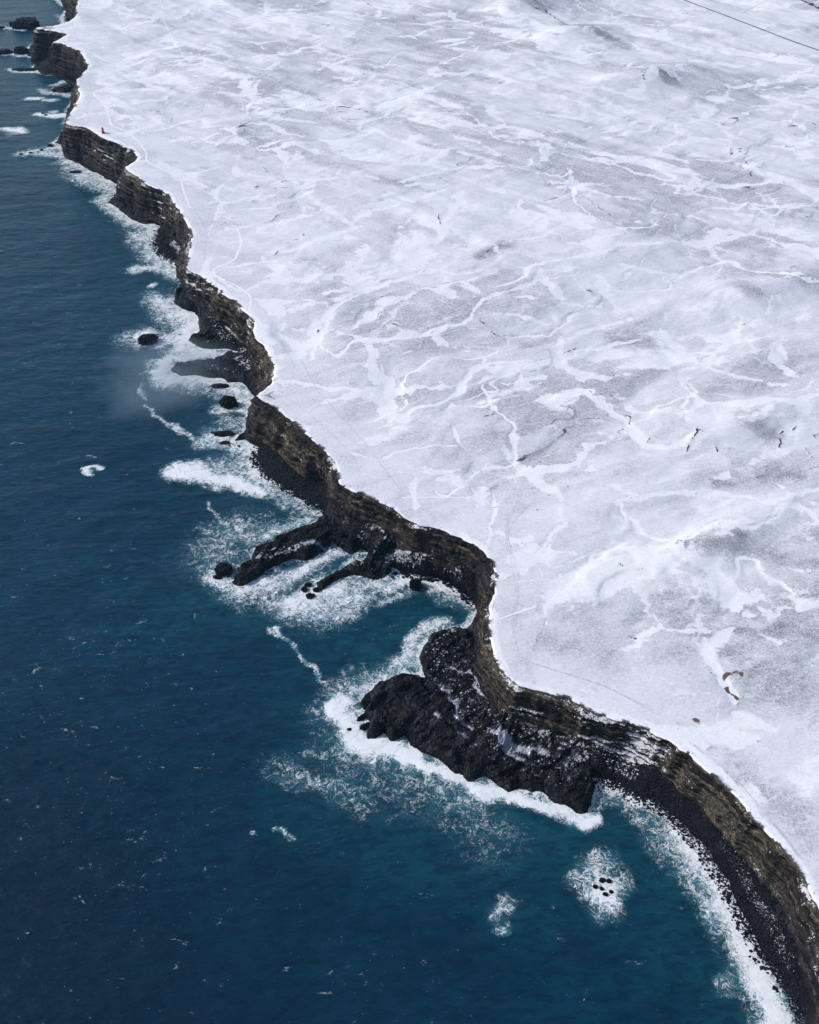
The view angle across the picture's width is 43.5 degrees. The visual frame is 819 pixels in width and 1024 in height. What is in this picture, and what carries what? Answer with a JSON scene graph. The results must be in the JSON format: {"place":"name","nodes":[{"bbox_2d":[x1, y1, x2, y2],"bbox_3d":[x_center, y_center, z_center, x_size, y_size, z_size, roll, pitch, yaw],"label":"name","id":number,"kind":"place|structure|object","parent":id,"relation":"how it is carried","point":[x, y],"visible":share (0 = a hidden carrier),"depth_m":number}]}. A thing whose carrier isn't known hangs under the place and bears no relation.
{"place":"outdoors","nodes":[
{"label":"outdoors","id":0,"kind":"place"},
{"bbox_2d":[0,0,803,1023],"bbox_3d":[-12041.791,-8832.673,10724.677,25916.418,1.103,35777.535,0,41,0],"label":"sea water","id":1,"kind":"structure","parent":0,"point":[212,810],"depth_m":436.29},
{"bbox_2d":[0,48,12,54],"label":"sea rock","id":2,"kind":"object","parent":1,"relation":"in","point":[5,51],"visible":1,"depth_m":1157.01},
{"bbox_2d":[14,46,28,54],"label":"sea rock","id":3,"kind":"object","parent":1,"relation":"in","point":[21,50],"visible":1,"depth_m":1155.80},
{"bbox_2d":[12,67,37,70],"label":"sea rock","id":4,"kind":"object","parent":1,"relation":"in","point":[22,69],"visible":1,"depth_m":1115.65},
{"bbox_2d":[11,17,39,29],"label":"sea rock","id":5,"kind":"object","parent":1,"relation":"in","point":[28,23],"visible":0.99,"depth_m":1226.36},
{"bbox_2d":[69,170,81,172],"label":"sea rock","id":6,"kind":"object","parent":1,"relation":"in","point":[76,171],"visible":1,"depth_m":909.25},
{"bbox_2d":[138,333,158,345],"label":"sea rock","id":7,"kind":"object","parent":1,"relation":"in","point":[149,339],"visible":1,"depth_m":693.28},
{"bbox_2d":[213,574,221,579],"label":"sea rock","id":8,"kind":"object","parent":1,"relation":"in","point":[218,577],"visible":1,"depth_m":524.23},
{"bbox_2d":[210,383,228,388],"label":"sea rock","id":9,"kind":"object","parent":1,"relation":"in","point":[219,385],"visible":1,"depth_m":654.98},
{"bbox_2d":[214,562,232,575],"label":"sea rock","id":10,"kind":"object","parent":1,"relation":"in","point":[223,569],"visible":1,"depth_m":525.69},
{"bbox_2d":[213,430,233,436],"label":"sea rock","id":11,"kind":"object","parent":1,"relation":"in","point":[224,433],"visible":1,"depth_m":616.13},
{"bbox_2d":[218,440,229,444],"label":"sea rock","id":12,"kind":"object","parent":1,"relation":"in","point":[225,442],"visible":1,"depth_m":610.56},
{"bbox_2d":[218,395,238,408],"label":"sea rock","id":13,"kind":"object","parent":1,"relation":"in","point":[228,402],"visible":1,"depth_m":636.49},
{"bbox_2d":[300,586,307,591],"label":"sea rock","id":14,"kind":"object","parent":1,"relation":"in","point":[304,588],"visible":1,"depth_m":517.56},
{"bbox_2d":[306,592,314,598],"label":"sea rock","id":15,"kind":"object","parent":1,"relation":"in","point":[310,595],"visible":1,"depth_m":514.24},
{"bbox_2d":[313,587,319,591],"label":"sea rock","id":16,"kind":"object","parent":1,"relation":"in","point":[316,589],"visible":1,"depth_m":517.20},
{"bbox_2d":[357,713,365,721],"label":"sea rock","id":17,"kind":"object","parent":1,"relation":"in","point":[362,717],"visible":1,"depth_m":456.98},
{"bbox_2d":[359,722,370,730],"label":"sea rock","id":18,"kind":"object","parent":1,"relation":"in","point":[364,726],"visible":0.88,"depth_m":453.11},
{"bbox_2d":[360,695,370,709],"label":"sea rock","id":19,"kind":"object","parent":1,"relation":"in","point":[365,702],"visible":0.78,"depth_m":461.20},
{"bbox_2d":[409,578,421,590],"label":"sea rock","id":20,"kind":"object","parent":1,"relation":"in","point":[415,584],"visible":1,"depth_m":517.35},
{"bbox_2d":[598,877,605,882],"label":"sea rock","id":21,"kind":"object","parent":1,"relation":"in","point":[601,880],"visible":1,"depth_m":398.48},
{"bbox_2d":[27,44,809,1016],"bbox_3d":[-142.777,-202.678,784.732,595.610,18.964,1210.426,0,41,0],"label":"rocky shore","id":22,"kind":"structure","parent":0,"point":[503,750],"depth_m":457.56},
{"bbox_2d":[149,222,809,1023],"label":"beach boulders","id":23,"kind":"object","parent":22,"relation":"on","point":[269,464],"visible":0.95,"depth_m":421.72},
{"bbox_2d":[30,0,818,1023],"bbox_3d":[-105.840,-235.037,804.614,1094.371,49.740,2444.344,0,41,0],"label":"cliff face","id":24,"kind":"object","parent":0,"point":[744,834],"visible":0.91,"depth_m":506.14},
{"bbox_2d":[36,0,818,908],"bbox_3d":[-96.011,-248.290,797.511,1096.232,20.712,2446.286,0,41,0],"label":"snow brink","id":25,"kind":"object","parent":24,"relation":"on","point":[800,850],"visible":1,"depth_m":495.06},
{"bbox_2d":[212,225,262,323],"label":"snow path","id":26,"kind":"structure","parent":25,"relation":"on","point":[234,259],"depth_m":701.44},
{"bbox_2d":[499,606,536,618],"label":"snow path","id":27,"kind":"structure","parent":25,"relation":"on","point":[519,611],"depth_m":467.12},
{"bbox_2d":[505,495,532,680],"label":"vehicle track","id":28,"kind":"structure","parent":25,"relation":"on","point":[514,577],"depth_m":490.17},
{"bbox_2d":[507,495,535,683],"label":"vehicle track","id":29,"kind":"structure","parent":25,"relation":"on","point":[515,573],"depth_m":485.88},
{"bbox_2d":[526,661,797,855],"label":"vehicle track","id":30,"kind":"structure","parent":25,"relation":"on","point":[622,695],"depth_m":434.83},
{"bbox_2d":[528,661,799,855],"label":"vehicle track","id":31,"kind":"structure","parent":25,"relation":"on","point":[616,691],"depth_m":435.26},
{"bbox_2d":[62,0,818,850],"bbox_3d":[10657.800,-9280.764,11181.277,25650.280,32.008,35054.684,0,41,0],"label":"snow plateau","id":32,"kind":"structure","parent":24,"relation":"on","point":[554,264],"depth_m":699.62},
{"bbox_2d":[80,48,153,72],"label":"snow path","id":33,"kind":"structure","parent":32,"relation":"on","point":[113,63],"depth_m":1022.95},
{"bbox_2d":[93,83,190,207],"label":"snow path","id":34,"kind":"structure","parent":32,"relation":"on","point":[135,138],"depth_m":873.15},
{"bbox_2d":[157,18,180,53],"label":"snow path","id":35,"kind":"structure","parent":32,"relation":"on","point":[171,37],"depth_m":1085.96},
{"bbox_2d":[301,359,400,490],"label":"vehicle track","id":36,"kind":"structure","parent":32,"relation":"on","point":[349,425],"depth_m":572.40},
{"bbox_2d":[402,497,476,498],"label":"snow path","id":37,"kind":"structure","parent":32,"relation":"on","point":[440,497],"depth_m":526.63},
{"bbox_2d":[506,503,530,543],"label":"vehicle track","id":38,"kind":"structure","parent":32,"relation":"on","point":[515,520],"depth_m":513.05},
{"bbox_2d":[516,579,549,581],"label":"snow path","id":39,"kind":"structure","parent":32,"relation":"on","point":[533,580],"depth_m":481.99},
{"bbox_2d":[685,0,818,50],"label":"road","id":40,"kind":"structure","parent":0,"point":[752,25],"depth_m":1109.80}
]}

